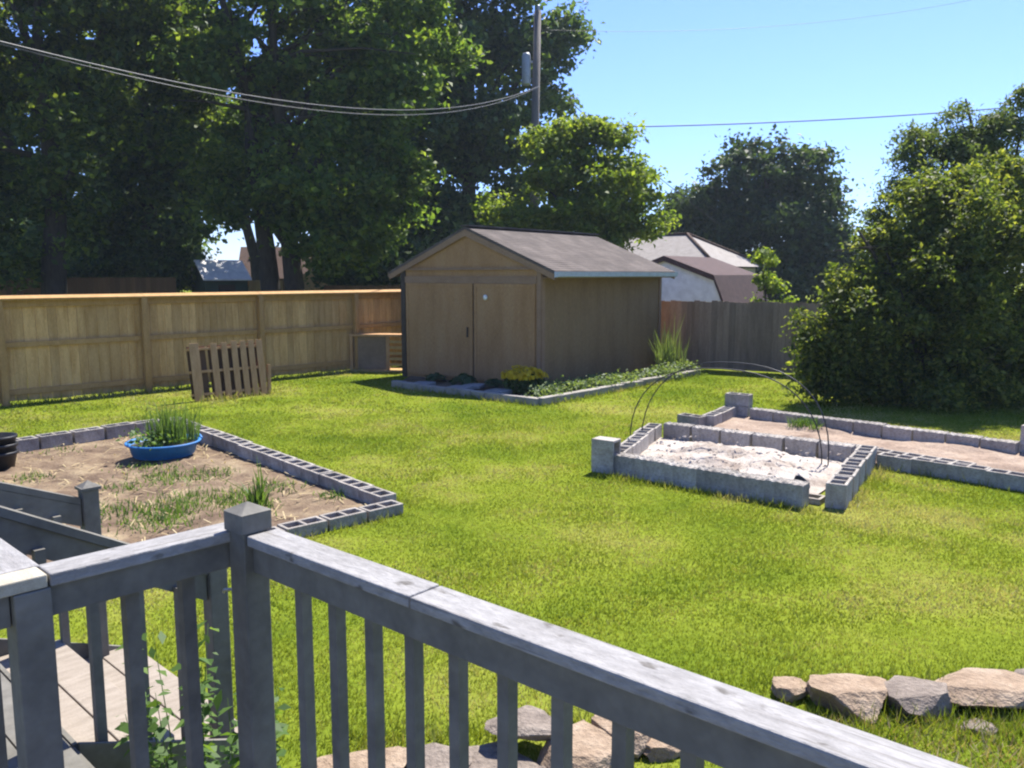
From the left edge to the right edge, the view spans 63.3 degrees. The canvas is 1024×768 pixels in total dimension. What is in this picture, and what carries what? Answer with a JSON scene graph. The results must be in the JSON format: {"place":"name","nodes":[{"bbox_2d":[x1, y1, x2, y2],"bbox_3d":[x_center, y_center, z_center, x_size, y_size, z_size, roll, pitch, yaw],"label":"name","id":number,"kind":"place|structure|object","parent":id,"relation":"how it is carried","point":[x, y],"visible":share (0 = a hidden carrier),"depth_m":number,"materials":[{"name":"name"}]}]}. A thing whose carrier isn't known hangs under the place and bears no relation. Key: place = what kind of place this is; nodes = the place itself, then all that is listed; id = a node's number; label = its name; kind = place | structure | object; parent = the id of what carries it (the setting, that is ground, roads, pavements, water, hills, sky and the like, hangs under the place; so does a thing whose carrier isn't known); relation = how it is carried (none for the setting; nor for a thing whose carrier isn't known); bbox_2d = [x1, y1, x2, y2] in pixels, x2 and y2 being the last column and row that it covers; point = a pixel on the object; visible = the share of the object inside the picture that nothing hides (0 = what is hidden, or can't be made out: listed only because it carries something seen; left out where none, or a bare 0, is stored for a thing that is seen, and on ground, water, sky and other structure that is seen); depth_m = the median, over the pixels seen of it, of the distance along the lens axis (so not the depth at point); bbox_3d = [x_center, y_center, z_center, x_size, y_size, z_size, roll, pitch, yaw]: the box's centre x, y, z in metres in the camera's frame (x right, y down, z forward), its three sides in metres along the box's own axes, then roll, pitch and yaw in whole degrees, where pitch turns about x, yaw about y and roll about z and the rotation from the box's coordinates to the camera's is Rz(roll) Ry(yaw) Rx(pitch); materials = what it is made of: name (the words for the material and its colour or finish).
{"place":"outdoors","nodes":[
{"label":"outdoors","id":0,"kind":"place"},
{"bbox_2d":[0,434,369,562],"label":"garden soil","id":1,"kind":"structure","parent":0,"point":[99,455],"depth_m":8.77,"materials":[{"name":"soil"}]},
{"bbox_2d":[0,432,18,470],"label":"nursery pot","id":2,"kind":"object","parent":1,"relation":"on","point":[9,450],"visible":0.94,"depth_m":9.26,"materials":[{"name":"black plastic"}]},
{"bbox_2d":[124,434,202,460],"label":"wading pool","id":3,"kind":"structure","parent":1,"relation":"on","point":[164,452],"depth_m":9.69,"materials":[{"name":"blue plastic"}]},
{"bbox_2d":[116,427,190,450],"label":"broadleaf plant","id":4,"kind":"object","parent":3,"relation":"in","point":[156,442],"visible":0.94,"depth_m":9.77,"materials":[{"name":"green plant"}]},
{"bbox_2d":[138,394,210,445],"bbox_3d":[-4.066,0.386,10.075,0.850,0.630,0.679,0,7,0],"label":"reed plant","id":5,"kind":"object","parent":3,"relation":"in","point":[177,427],"visible":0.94,"depth_m":9.97,"materials":[{"name":"green plant"}]},
{"bbox_2d":[3,443,347,537],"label":"weeds","id":6,"kind":"object","parent":1,"relation":"on","point":[178,505],"visible":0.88,"depth_m":7.96,"materials":[{"name":"green plant"}]},
{"bbox_2d":[5,435,391,540],"bbox_3d":[-4.217,1.037,8.586,3.636,0.100,5.700,-7,10,-41],"label":"dry straw","id":7,"kind":"object","parent":1,"relation":"on","point":[170,486],"visible":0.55,"depth_m":8.70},
{"bbox_2d":[213,455,277,505],"bbox_3d":[-2.367,0.904,7.747,0.598,0.510,0.636,-7,10,-44],"label":"thistle","id":8,"kind":"object","parent":1,"relation":"on","point":[255,498],"visible":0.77,"depth_m":7.71,"materials":[{"name":"green plant"}]},
{"bbox_2d":[239,247,341,290],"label":"house","id":9,"kind":"structure","parent":0,"point":[244,256],"depth_m":49.34,"materials":[{"name":"brown"}]},
{"bbox_2d":[0,283,1023,767],"bbox_3d":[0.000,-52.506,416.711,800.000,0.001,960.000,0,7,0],"label":"lawn","id":10,"kind":"structure","parent":0,"point":[644,643],"depth_m":6.57,"materials":[{"name":"green plant"}]},
{"bbox_2d":[0,671,94,767],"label":"deck","id":11,"kind":"structure","parent":10,"relation":"on","point":[74,757],"depth_m":3.14,"materials":[{"name":"grey paint"}]},
{"bbox_2d":[0,538,38,767],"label":"deck railing","id":12,"kind":"object","parent":11,"relation":"attached to","point":[12,559],"visible":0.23,"depth_m":2.48,"materials":[{"name":"grey paint"}]},
{"bbox_2d":[0,522,229,767],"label":"deck railing","id":13,"kind":"object","parent":11,"relation":"attached to","point":[33,600],"visible":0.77,"depth_m":2.47,"materials":[{"name":"grey paint"}]},
{"bbox_2d":[222,501,967,767],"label":"deck railing","id":14,"kind":"object","parent":11,"relation":"attached to","point":[696,720],"visible":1,"depth_m":2.10,"materials":[{"name":"grey paint"}]},
{"bbox_2d":[35,431,72,448],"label":"cinder block","id":15,"kind":"object","parent":10,"relation":"on","point":[50,440],"depth_m":10.57,"materials":[{"name":"concrete"}]},
{"bbox_2d":[68,426,104,443],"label":"cinder block","id":16,"kind":"object","parent":10,"relation":"on","point":[89,434],"depth_m":10.88,"materials":[{"name":"concrete"}]},
{"bbox_2d":[0,277,175,338],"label":"stained fence","id":17,"kind":"object","parent":10,"relation":"on","point":[76,285],"visible":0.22,"depth_m":26.14,"materials":[{"name":"wood"}]},
{"bbox_2d":[67,220,141,292],"bbox_3d":[-15.229,-3.886,30.786,3.862,4.299,3.604,0,7,0],"label":"bush","id":18,"kind":"object","parent":10,"relation":"on","point":[111,260],"visible":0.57,"depth_m":30.24,"materials":[{"name":"green plant"}]},
{"bbox_2d":[0,0,229,349],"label":"broadleaf tree","id":19,"kind":"object","parent":10,"relation":"on","point":[82,111],"visible":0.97,"depth_m":22.45,"materials":[{"name":"green plant"}]},
{"bbox_2d":[100,422,134,438],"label":"cinder block","id":20,"kind":"object","parent":10,"relation":"on","point":[112,431],"depth_m":11.18,"materials":[{"name":"concrete"}]},
{"bbox_2d":[0,638,239,767],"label":"wooden stairs","id":21,"kind":"structure","parent":10,"relation":"on","point":[75,692],"depth_m":3.77,"materials":[{"name":"grey wood"}]},
{"bbox_2d":[0,480,109,656],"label":"stair railing","id":22,"kind":"object","parent":21,"relation":"attached to","point":[82,510],"visible":0.52,"depth_m":4.32,"materials":[{"name":"grey paint"}]},
{"bbox_2d":[0,506,234,741],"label":"stair railing","id":23,"kind":"object","parent":21,"relation":"attached to","point":[39,540],"visible":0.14,"depth_m":3.25,"materials":[{"name":"grey paint"}]},
{"bbox_2d":[0,0,292,288],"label":"broadleaf tree","id":24,"kind":"object","parent":10,"relation":"on","point":[150,195],"visible":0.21,"depth_m":30.85,"materials":[{"name":"green plant"}]},
{"bbox_2d":[124,235,219,292],"bbox_3d":[-12.616,-3.837,30.774,3.431,4.197,2.834,0,7,0],"label":"bush","id":25,"kind":"object","parent":10,"relation":"on","point":[177,262],"visible":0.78,"depth_m":30.22,"materials":[{"name":"green plant"}]},
{"bbox_2d":[113,620,238,767],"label":"milkweed plant","id":26,"kind":"object","parent":10,"relation":"on","point":[159,751],"visible":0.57,"depth_m":3.15,"materials":[{"name":"green plant"}]},
{"bbox_2d":[0,289,401,406],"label":"wooden fence","id":27,"kind":"object","parent":10,"relation":"on","point":[138,340],"visible":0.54,"depth_m":15.89,"materials":[{"name":"brown wood"}]},
{"bbox_2d":[191,260,251,292],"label":"garden shed","id":28,"kind":"structure","parent":10,"relation":"on","point":[222,275],"depth_m":30.26,"materials":[{"name":"grey"}]},
{"bbox_2d":[186,339,270,401],"bbox_3d":[-5.085,-0.265,15.025,0.286,1.024,1.517,7,11,44],"label":"pallet","id":29,"kind":"object","parent":10,"relation":"on","point":[233,366],"visible":0.94,"depth_m":14.96,"materials":[{"name":"brown wood"}]},
{"bbox_2d":[170,663,291,767],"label":"milkweed plant","id":30,"kind":"object","parent":10,"relation":"on","point":[280,729],"visible":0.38,"depth_m":3.06,"materials":[{"name":"green plant"}]},
{"bbox_2d":[86,0,493,290],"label":"maple tree","id":31,"kind":"object","parent":10,"relation":"on","point":[345,228],"visible":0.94,"depth_m":24.28,"materials":[{"name":"green plant"}]},
{"bbox_2d":[125,43,478,280],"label":"broadleaf tree","id":32,"kind":"object","parent":10,"relation":"on","point":[251,244],"visible":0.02,"depth_m":46.09,"materials":[{"name":"green plant"}]},
{"bbox_2d":[277,516,327,536],"bbox_3d":[-1.793,1.275,7.107,0.379,0.190,0.190,-7,10,-42],"label":"cinder block","id":33,"kind":"object","parent":10,"relation":"on","point":[316,524],"depth_m":7.08,"materials":[{"name":"concrete"}]},
{"bbox_2d":[300,465,333,484],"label":"cinder block","id":34,"kind":"object","parent":10,"relation":"on","point":[312,473],"depth_m":8.80,"materials":[{"name":"concrete"}]},
{"bbox_2d":[319,507,366,530],"bbox_3d":[-1.503,1.239,7.379,0.379,0.190,0.190,-7,10,-43],"label":"cinder block","id":35,"kind":"object","parent":10,"relation":"on","point":[349,516],"depth_m":7.33,"materials":[{"name":"concrete"}]},
{"bbox_2d":[304,249,386,290],"bbox_3d":[-5.715,-3.557,29.680,3.332,3.926,3.138,6,9,37],"label":"bush","id":36,"kind":"object","parent":10,"relation":"on","point":[349,277],"visible":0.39,"depth_m":29.08,"materials":[{"name":"green plant"}]},
{"bbox_2d":[338,478,373,499],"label":"cinder block","id":37,"kind":"object","parent":10,"relation":"on","point":[352,486],"depth_m":8.24,"materials":[{"name":"concrete"}]},
{"bbox_2d":[317,746,406,767],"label":"stone","id":38,"kind":"object","parent":10,"relation":"on","point":[395,756],"visible":0.66,"depth_m":3.71,"materials":[{"name":"beige stone"}]},
{"bbox_2d":[349,333,401,371],"bbox_3d":[-2.997,-0.727,19.128,1.420,0.860,0.400,1,8,7],"label":"wooden crate","id":39,"kind":"object","parent":10,"relation":"on","point":[374,353],"visible":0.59,"depth_m":19.02,"materials":[{"name":"brown wood"}]},
{"bbox_2d":[358,486,395,503],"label":"cinder block","id":40,"kind":"object","parent":10,"relation":"on","point":[371,495],"depth_m":7.95,"materials":[{"name":"concrete"}]},
{"bbox_2d":[358,500,402,521],"bbox_3d":[-1.208,1.209,7.648,0.379,0.190,0.190,-7,10,-43],"label":"cinder block","id":41,"kind":"object","parent":10,"relation":"on","point":[374,510],"depth_m":7.61,"materials":[{"name":"concrete"}]},
{"bbox_2d":[358,231,433,285],"bbox_3d":[-3.781,-3.463,29.351,3.447,3.831,3.086,-3,8,-20],"label":"bush","id":42,"kind":"object","parent":10,"relation":"on","point":[421,246],"visible":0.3,"depth_m":28.69,"materials":[{"name":"green plant"}]},
{"bbox_2d":[404,743,471,767],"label":"stone","id":43,"kind":"object","parent":10,"relation":"on","point":[436,755],"visible":0.34,"depth_m":3.72,"materials":[{"name":"beige stone"}]},
{"bbox_2d":[299,0,606,273],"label":"broadleaf tree","id":44,"kind":"object","parent":10,"relation":"on","point":[507,43],"visible":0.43,"depth_m":34.29,"materials":[{"name":"green plant"}]},
{"bbox_2d":[391,380,538,405],"bbox_3d":[-0.945,0.152,15.304,3.680,0.149,0.160,6,10,40],"label":"bed edging","id":45,"kind":"object","parent":10,"relation":"on","point":[478,393],"visible":0.79,"depth_m":15.12,"materials":[{"name":"concrete"}]},
{"bbox_2d":[402,376,540,395],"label":"garden soil","id":46,"kind":"structure","parent":10,"relation":"on","point":[443,383],"depth_m":16.71,"materials":[{"name":"brown soil"}]},
{"bbox_2d":[500,365,548,393],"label":"yellow flower bush","id":47,"kind":"object","parent":46,"relation":"on","point":[519,379],"visible":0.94,"depth_m":15.15,"materials":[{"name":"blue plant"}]},
{"bbox_2d":[469,742,539,767],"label":"stone","id":48,"kind":"object","parent":10,"relation":"on","point":[484,755],"visible":0.51,"depth_m":3.72,"materials":[{"name":"grey stone"}]},
{"bbox_2d":[522,5,540,205],"bbox_3d":[0.674,-7.379,29.272,0.660,11.412,0.363,0,7,0],"label":"utility pole","id":49,"kind":"object","parent":10,"relation":"on","point":[526,68],"visible":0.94,"depth_m":28.71,"materials":[{"name":"grey wood"}]},
{"bbox_2d":[0,41,538,109],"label":"overhead wire","id":50,"kind":"object","parent":49,"relation":"attached to","point":[216,89],"visible":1,"depth_m":12.56,"materials":[{"name":"grey metal"}]},
{"bbox_2d":[0,43,538,114],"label":"overhead wire","id":51,"kind":"object","parent":49,"relation":"attached to","point":[216,94],"visible":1,"depth_m":12.55,"materials":[{"name":"grey metal"}]},
{"bbox_2d":[542,107,1007,128],"bbox_3d":[11.934,-9.971,30.461,22.224,1.664,0.044,-1,8,-8],"label":"overhead wire","id":52,"kind":"object","parent":49,"relation":"attached to","point":[798,121],"visible":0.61,"depth_m":30.28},
{"bbox_2d":[388,225,677,385],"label":"garden shed","id":53,"kind":"structure","parent":10,"relation":"on","point":[480,303],"depth_m":16.95,"materials":[{"name":"beige wood"}]},
{"bbox_2d":[406,283,473,377],"bbox_3d":[-1.538,-1.129,17.355,1.905,1.940,0.056,6,10,38],"label":"door","id":54,"kind":"structure","parent":53,"relation":"in","point":[439,316],"depth_m":17.32,"materials":[{"name":"beige wood"}]},
{"bbox_2d":[474,284,535,380],"bbox_3d":[-0.169,-0.985,16.254,1.535,1.940,0.072,6,10,38],"label":"door","id":55,"kind":"structure","parent":53,"relation":"in","point":[504,314],"depth_m":16.26,"materials":[{"name":"beige wood"}]},
{"bbox_2d":[537,719,611,767],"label":"stone","id":56,"kind":"object","parent":10,"relation":"on","point":[592,745],"visible":0.61,"depth_m":3.73,"materials":[{"name":"brown stone"}]},
{"bbox_2d":[484,705,550,740],"bbox_3d":[0.064,1.585,3.869,0.384,0.083,0.258,0,7,0],"label":"stone","id":57,"kind":"object","parent":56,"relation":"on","point":[534,723],"visible":0.6,"depth_m":3.80,"materials":[{"name":"grey stone"}]},
{"bbox_2d":[470,110,681,252],"bbox_3d":[2.027,-4.792,25.692,6.720,7.443,4.098,0,7,0],"label":"young tree","id":58,"kind":"object","parent":10,"relation":"on","point":[563,152],"visible":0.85,"depth_m":25.00,"materials":[{"name":"green plant"}]},
{"bbox_2d":[591,436,620,474],"bbox_3d":[1.055,0.798,9.319,0.276,0.379,0.190,5,9,34],"label":"cinder block","id":59,"kind":"object","parent":10,"relation":"on","point":[604,449],"depth_m":9.25,"materials":[{"name":"concrete"}]},
{"bbox_2d":[537,369,700,405],"bbox_3d":[2.310,0.022,16.291,0.158,0.150,5.726,6,10,39],"label":"bed edging","id":60,"kind":"object","parent":10,"relation":"on","point":[549,399],"visible":0.78,"depth_m":15.56,"materials":[{"name":"concrete"}]},
{"bbox_2d":[591,715,649,758],"bbox_3d":[0.513,1.673,3.914,0.289,0.172,0.231,3,8,20],"label":"stone","id":61,"kind":"object","parent":10,"relation":"on","point":[641,740],"visible":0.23,"depth_m":3.84,"materials":[{"name":"brown stone"}]},
{"bbox_2d":[614,452,641,476],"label":"cinder block","id":62,"kind":"object","parent":10,"relation":"on","point":[624,462],"depth_m":9.13,"materials":[{"name":"concrete"}]},
{"bbox_2d":[634,455,673,482],"bbox_3d":[1.538,0.913,8.978,0.379,0.243,0.190,6,10,39],"label":"cinder block","id":63,"kind":"object","parent":10,"relation":"on","point":[649,467],"depth_m":8.91,"materials":[{"name":"concrete"}]},
{"bbox_2d":[643,738,679,762],"bbox_3d":[0.720,1.705,3.875,0.220,0.117,0.280,6,10,38],"label":"stone","id":64,"kind":"object","parent":10,"relation":"on","point":[656,751],"visible":0.31,"depth_m":3.79,"materials":[{"name":"stone"}]},
{"bbox_2d":[647,183,709,232],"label":"round tree","id":65,"kind":"object","parent":10,"relation":"on","point":[668,207],"visible":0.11,"depth_m":43.48,"materials":[{"name":"green plant"}]},
{"bbox_2d":[663,421,694,441],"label":"cinder block","id":66,"kind":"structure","parent":10,"relation":"on","point":[673,430],"depth_m":11.07,"materials":[{"name":"concrete"}]},
{"bbox_2d":[664,461,702,489],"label":"cinder block","id":67,"kind":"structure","parent":10,"relation":"on","point":[680,472],"depth_m":8.67,"materials":[{"name":"concrete"}]},
{"bbox_2d":[691,425,724,443],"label":"cinder block","id":68,"kind":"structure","parent":10,"relation":"on","point":[707,434],"depth_m":10.83,"materials":[{"name":"concrete"}]},
{"bbox_2d":[696,465,737,494],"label":"cinder block","id":69,"kind":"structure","parent":10,"relation":"on","point":[712,478],"depth_m":8.44,"materials":[{"name":"concrete"}]},
{"bbox_2d":[721,429,754,446],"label":"cinder block","id":70,"kind":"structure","parent":10,"relation":"on","point":[744,438],"depth_m":10.57,"materials":[{"name":"concrete"}]},
{"bbox_2d":[728,405,752,416],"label":"cinder block","id":71,"kind":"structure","parent":10,"relation":"on","point":[743,411],"depth_m":12.77,"materials":[{"name":"concrete"}]},
{"bbox_2d":[725,392,752,406],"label":"cinder block","id":72,"kind":"object","parent":71,"relation":"on","point":[739,399],"depth_m":12.80,"materials":[{"name":"concrete"}]},
{"bbox_2d":[640,438,842,493],"bbox_3d":[2.410,0.839,9.641,2.738,0.186,1.977,6,10,39],"label":"sandy rubble","id":73,"kind":"object","parent":10,"relation":"on","point":[786,469],"visible":0.7,"depth_m":9.37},
{"bbox_2d":[729,471,769,501],"bbox_3d":[2.376,1.016,8.273,0.379,0.243,0.190,6,10,40],"label":"cinder block","id":74,"kind":"object","parent":10,"relation":"on","point":[744,484],"depth_m":8.21,"materials":[{"name":"concrete"}]},
{"bbox_2d":[752,432,786,451],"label":"cinder block","id":75,"kind":"object","parent":10,"relation":"on","point":[775,441],"depth_m":10.33,"materials":[{"name":"concrete"}]},
{"bbox_2d":[745,246,799,302],"bbox_3d":[6.598,-1.952,20.967,1.463,3.013,1.216,2,8,12],"label":"sapling","id":76,"kind":"object","parent":10,"relation":"on","point":[776,285],"visible":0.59,"depth_m":20.80,"materials":[{"name":"green plant"}]},
{"bbox_2d":[662,123,892,303],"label":"round tree","id":77,"kind":"object","parent":10,"relation":"on","point":[767,198],"visible":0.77,"depth_m":40.19,"materials":[{"name":"green plant"}]},
{"bbox_2d":[764,476,809,508],"bbox_3d":[2.658,1.040,8.040,0.379,0.243,0.190,6,10,39],"label":"cinder block","id":78,"kind":"object","parent":10,"relation":"on","point":[789,490],"depth_m":7.96,"materials":[{"name":"concrete"}]},
{"bbox_2d":[771,676,808,701],"bbox_3d":[1.460,1.615,4.378,0.220,0.096,0.180,-2,8,-17],"label":"stone","id":79,"kind":"object","parent":10,"relation":"on","point":[791,688],"visible":0.88,"depth_m":4.32,"materials":[{"name":"brown stone"}]},
{"bbox_2d":[784,436,819,457],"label":"cinder block","id":80,"kind":"object","parent":10,"relation":"on","point":[794,445],"depth_m":10.09,"materials":[{"name":"concrete"}]},
{"bbox_2d":[818,440,855,461],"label":"cinder block","id":81,"kind":"object","parent":10,"relation":"on","point":[846,450],"depth_m":9.83,"materials":[{"name":"concrete"}]},
{"bbox_2d":[825,475,852,509],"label":"cinder block","id":82,"kind":"object","parent":10,"relation":"on","point":[838,491],"depth_m":7.87,"materials":[{"name":"concrete"}]},
{"bbox_2d":[660,300,1020,373],"bbox_3d":[7.402,-0.934,17.788,12.100,1.620,0.160,4,9,30],"label":"board fence","id":83,"kind":"object","parent":10,"relation":"on","point":[725,331],"visible":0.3,"depth_m":19.04,"materials":[{"name":"grey wood"}]},
{"bbox_2d":[806,673,887,723],"bbox_3d":[1.750,1.613,4.266,0.450,0.151,0.360,0,7,0],"label":"stone","id":84,"kind":"object","parent":10,"relation":"on","point":[839,692],"visible":0.98,"depth_m":4.22,"materials":[{"name":"brown stone"}]},
{"bbox_2d":[876,452,914,472],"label":"cinder block","id":85,"kind":"object","parent":10,"relation":"on","point":[893,460],"depth_m":9.41,"materials":[{"name":"concrete"}]},
{"bbox_2d":[773,145,1023,411],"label":"overgrown shrub","id":86,"kind":"object","parent":10,"relation":"on","point":[935,315],"visible":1,"depth_m":13.67,"materials":[{"name":"green plant"}]},
{"bbox_2d":[884,675,952,718],"bbox_3d":[2.060,1.615,4.267,0.360,0.144,0.300,-4,9,-28],"label":"stone","id":87,"kind":"object","parent":10,"relation":"on","point":[934,697],"visible":0.87,"depth_m":4.18,"materials":[{"name":"grey stone"}]},
{"bbox_2d":[819,708,1023,767],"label":"dry grass","id":88,"kind":"structure","parent":10,"relation":"on","point":[986,752],"depth_m":3.91,"materials":[{"name":"plant"}]},
{"bbox_2d":[839,82,1023,232],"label":"feathery tree","id":89,"kind":"object","parent":10,"relation":"on","point":[963,144],"visible":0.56,"depth_m":16.82,"materials":[{"name":"green plant"}]},
{"bbox_2d":[946,432,983,446],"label":"cinder block","id":90,"kind":"object","parent":10,"relation":"on","point":[962,439],"depth_m":10.43,"materials":[{"name":"concrete"}]},
{"bbox_2d":[946,461,990,484],"bbox_3d":[4.911,0.958,8.926,0.190,0.167,0.379,-7,10,-44],"label":"cinder block","id":91,"kind":"object","parent":10,"relation":"on","point":[973,473],"depth_m":8.87,"materials":[{"name":"concrete"}]},
{"bbox_2d":[935,668,1023,708],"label":"stone","id":92,"kind":"object","parent":10,"relation":"on","point":[968,687],"visible":0.77,"depth_m":4.24,"materials":[{"name":"brown stone"}]},
{"bbox_2d":[980,437,1019,453],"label":"cinder block","id":93,"kind":"object","parent":10,"relation":"on","point":[1007,445],"depth_m":10.12,"materials":[{"name":"concrete"}]},
{"bbox_2d":[984,468,1023,491],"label":"cinder block","id":94,"kind":"object","parent":10,"relation":"on","point":[1003,478],"depth_m":8.61,"materials":[{"name":"concrete"}]},
{"bbox_2d":[2,0,1023,271],"label":"sky","id":95,"kind":"structure","parent":0,"point":[919,61],"materials":[{"name":"blue"}]},
{"bbox_2d":[624,232,764,272],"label":"house","id":96,"kind":"structure","parent":0,"point":[687,244],"depth_m":36.66,"materials":[{"name":"grey"}]},
{"bbox_2d":[652,256,768,302],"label":"barn shed","id":97,"kind":"structure","parent":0,"point":[708,279],"depth_m":23.70,"materials":[{"name":"white"}]},
{"bbox_2d":[706,415,1023,472],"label":"garden soil","id":98,"kind":"structure","parent":0,"point":[993,458],"depth_m":10.56,"materials":[{"name":"brown soil"}]},
{"bbox_2d":[853,420,886,436],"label":"cinder block","id":99,"kind":"object","parent":98,"relation":"on","point":[872,428],"depth_m":11.29,"materials":[{"name":"concrete"}]},
{"bbox_2d":[882,424,916,440],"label":"cinder block","id":100,"kind":"object","parent":98,"relation":"on","point":[896,432],"depth_m":10.99,"materials":[{"name":"concrete"}]},
{"bbox_2d":[913,428,948,442],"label":"cinder block","id":101,"kind":"object","parent":98,"relation":"on","point":[928,435],"depth_m":10.71,"materials":[{"name":"concrete"}]},
{"bbox_2d":[911,456,952,478],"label":"cinder block","id":102,"kind":"object","parent":98,"relation":"on","point":[938,469],"depth_m":9.14,"materials":[{"name":"concrete"}]},
{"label":"garden soil","id":103,"kind":"structure","parent":0,"visible":0},
{"bbox_2d":[515,358,707,400],"bbox_3d":[2.123,-0.093,16.528,1.140,0.558,6.254,6,10,40],"label":"ground cover","id":104,"kind":"object","parent":103,"relation":"on","point":[555,388],"visible":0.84,"depth_m":16.02,"materials":[{"name":"green plant"}]},
{"bbox_2d":[648,315,689,367],"bbox_3d":[3.525,-0.949,18.768,1.088,1.355,0.939,0,7,0],"label":"tall stalk plant","id":105,"kind":"object","parent":103,"relation":"on","point":[665,353],"visible":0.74,"depth_m":18.78,"materials":[{"name":"green plant"}]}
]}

